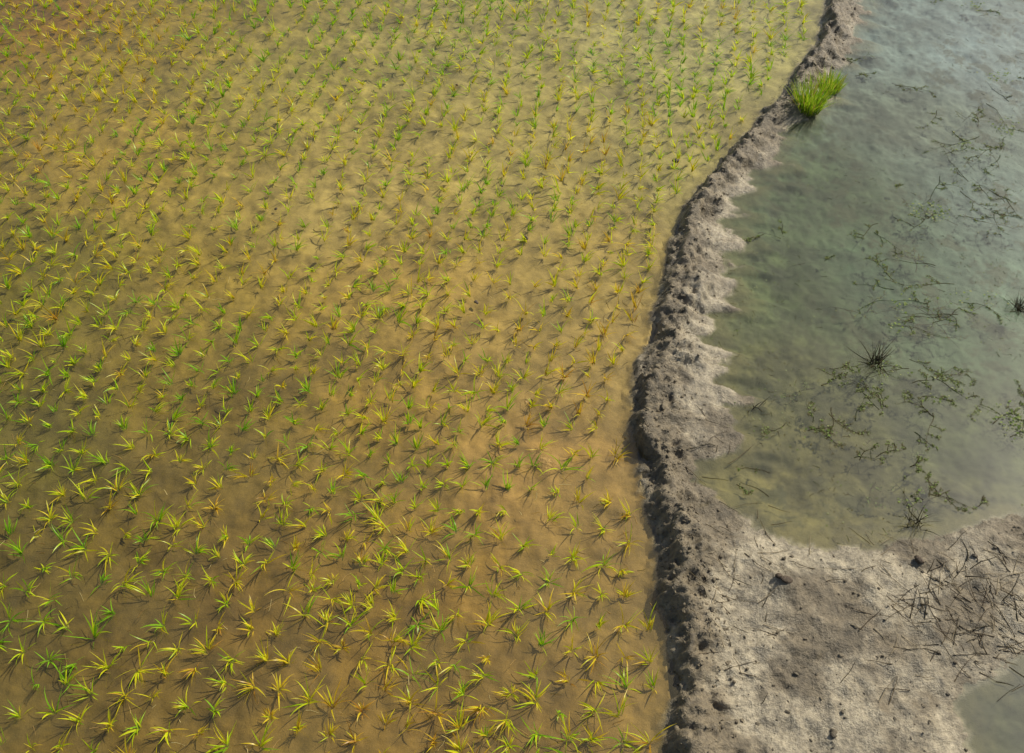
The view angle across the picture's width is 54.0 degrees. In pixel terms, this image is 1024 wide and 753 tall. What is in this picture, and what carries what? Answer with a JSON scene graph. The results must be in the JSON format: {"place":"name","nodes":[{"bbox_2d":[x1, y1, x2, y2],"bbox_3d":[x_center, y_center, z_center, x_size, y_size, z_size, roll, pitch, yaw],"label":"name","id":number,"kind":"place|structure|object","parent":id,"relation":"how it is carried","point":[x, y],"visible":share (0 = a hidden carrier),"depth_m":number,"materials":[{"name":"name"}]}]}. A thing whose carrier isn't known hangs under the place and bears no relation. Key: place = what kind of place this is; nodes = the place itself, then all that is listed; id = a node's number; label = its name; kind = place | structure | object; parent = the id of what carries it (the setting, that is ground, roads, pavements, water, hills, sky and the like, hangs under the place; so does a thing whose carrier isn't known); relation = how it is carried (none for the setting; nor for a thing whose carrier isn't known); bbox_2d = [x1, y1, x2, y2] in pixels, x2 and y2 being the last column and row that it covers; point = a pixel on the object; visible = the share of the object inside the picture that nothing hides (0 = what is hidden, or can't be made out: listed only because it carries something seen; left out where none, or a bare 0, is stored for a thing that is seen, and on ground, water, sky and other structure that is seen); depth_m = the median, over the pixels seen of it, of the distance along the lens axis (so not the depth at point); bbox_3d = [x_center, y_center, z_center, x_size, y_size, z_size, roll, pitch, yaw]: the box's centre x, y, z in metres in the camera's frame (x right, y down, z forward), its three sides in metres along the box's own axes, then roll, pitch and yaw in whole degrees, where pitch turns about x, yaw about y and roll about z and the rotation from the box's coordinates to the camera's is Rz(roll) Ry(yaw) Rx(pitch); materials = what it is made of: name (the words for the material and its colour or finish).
{"place":"outdoors","nodes":[
{"label":"outdoors","id":0,"kind":"place"},
{"bbox_2d":[0,0,1023,752],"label":"ground","id":1,"kind":"structure","parent":0,"point":[970,462],"depth_m":8.93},
{"bbox_2d":[616,0,1023,752],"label":"mud embankment","id":2,"kind":"structure","parent":0,"point":[832,634],"depth_m":7.18,"materials":[{"name":"grey soil"}]},
{"bbox_2d":[784,71,837,116],"bbox_3d":[3.312,-3.097,11.046,0.687,0.413,0.649,0,48,0],"label":"grass tuft","id":3,"kind":"object","parent":2,"relation":"on","point":[816,101],"visible":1,"depth_m":11.08,"materials":[{"name":"green plant"}]},
{"bbox_2d":[635,0,1023,752],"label":"mud clods","id":4,"kind":"object","parent":2,"relation":"on","point":[705,560],"visible":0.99,"depth_m":7.39,"materials":[{"name":"grey soil"}]},
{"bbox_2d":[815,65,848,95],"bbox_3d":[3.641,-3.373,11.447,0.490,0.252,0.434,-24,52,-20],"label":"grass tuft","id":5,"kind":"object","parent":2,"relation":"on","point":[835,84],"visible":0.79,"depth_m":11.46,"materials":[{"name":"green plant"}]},
{"bbox_2d":[669,403,1023,703],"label":"scattered twigs","id":6,"kind":"object","parent":2,"relation":"on","point":[980,635],"visible":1,"depth_m":7.04,"materials":[{"name":"brown wood"}]},
{"label":"pond water","id":7,"kind":"structure","parent":0,"visible":0},
{"bbox_2d":[747,397,768,412],"bbox_3d":[2.038,0.248,8.271,0.242,0.118,0.138,-10,49,-9],"label":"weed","id":8,"kind":"object","parent":7,"relation":"on","point":[755,407],"visible":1,"depth_m":8.30,"materials":[{"name":"plant"}]},
{"bbox_2d":[709,0,1023,545],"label":"floating litter","id":9,"kind":"object","parent":7,"relation":"on","point":[863,267],"visible":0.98,"depth_m":9.25,"materials":[{"name":"brown plant"}]},
{"bbox_2d":[846,339,895,379],"bbox_3d":[3.119,-0.163,8.544,0.484,0.262,0.467,0,48,0],"label":"dead reed clump","id":10,"kind":"object","parent":7,"relation":"on","point":[878,359],"visible":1,"depth_m":8.62,"materials":[{"name":"black plant"}]},
{"bbox_2d":[736,0,1023,523],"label":"pond weeds","id":11,"kind":"object","parent":7,"relation":"in","point":[941,375],"visible":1,"depth_m":8.65,"materials":[{"name":"plant"}]},
{"bbox_2d":[802,1,1023,516],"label":"floating pondweed","id":12,"kind":"object","parent":7,"relation":"on","point":[1013,418],"visible":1,"depth_m":8.99,"materials":[{"name":"green plant"}]},
{"bbox_2d":[893,499,941,537],"bbox_3d":[3.038,1.073,7.482,0.358,0.186,0.352,0,48,0],"label":"dead reed clump","id":13,"kind":"object","parent":7,"relation":"on","point":[916,520],"visible":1,"depth_m":7.53,"materials":[{"name":"black plant"}]},
{"bbox_2d":[1002,293,1023,315],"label":"dead reed clump","id":14,"kind":"object","parent":7,"relation":"on","point":[1019,306],"visible":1,"depth_m":9.09,"materials":[{"name":"black plant"}]},
{"label":"paddy water","id":15,"kind":"structure","parent":0,"visible":0},
{"bbox_2d":[0,0,668,752],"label":"floating straw","id":16,"kind":"object","parent":15,"relation":"on","point":[338,454],"visible":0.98,"depth_m":7.65,"materials":[{"name":"plant"}]},
{"bbox_2d":[0,0,813,752],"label":"rice seedlings","id":17,"kind":"object","parent":15,"relation":"on","point":[392,616],"visible":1,"depth_m":8.90,"materials":[{"name":"green plant"}]},
{"bbox_2d":[274,84,924,583],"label":"mud lumps","id":18,"kind":"object","parent":15,"relation":"on","point":[790,580],"visible":1,"depth_m":7.23,"materials":[{"name":"brown soil"}]}
]}

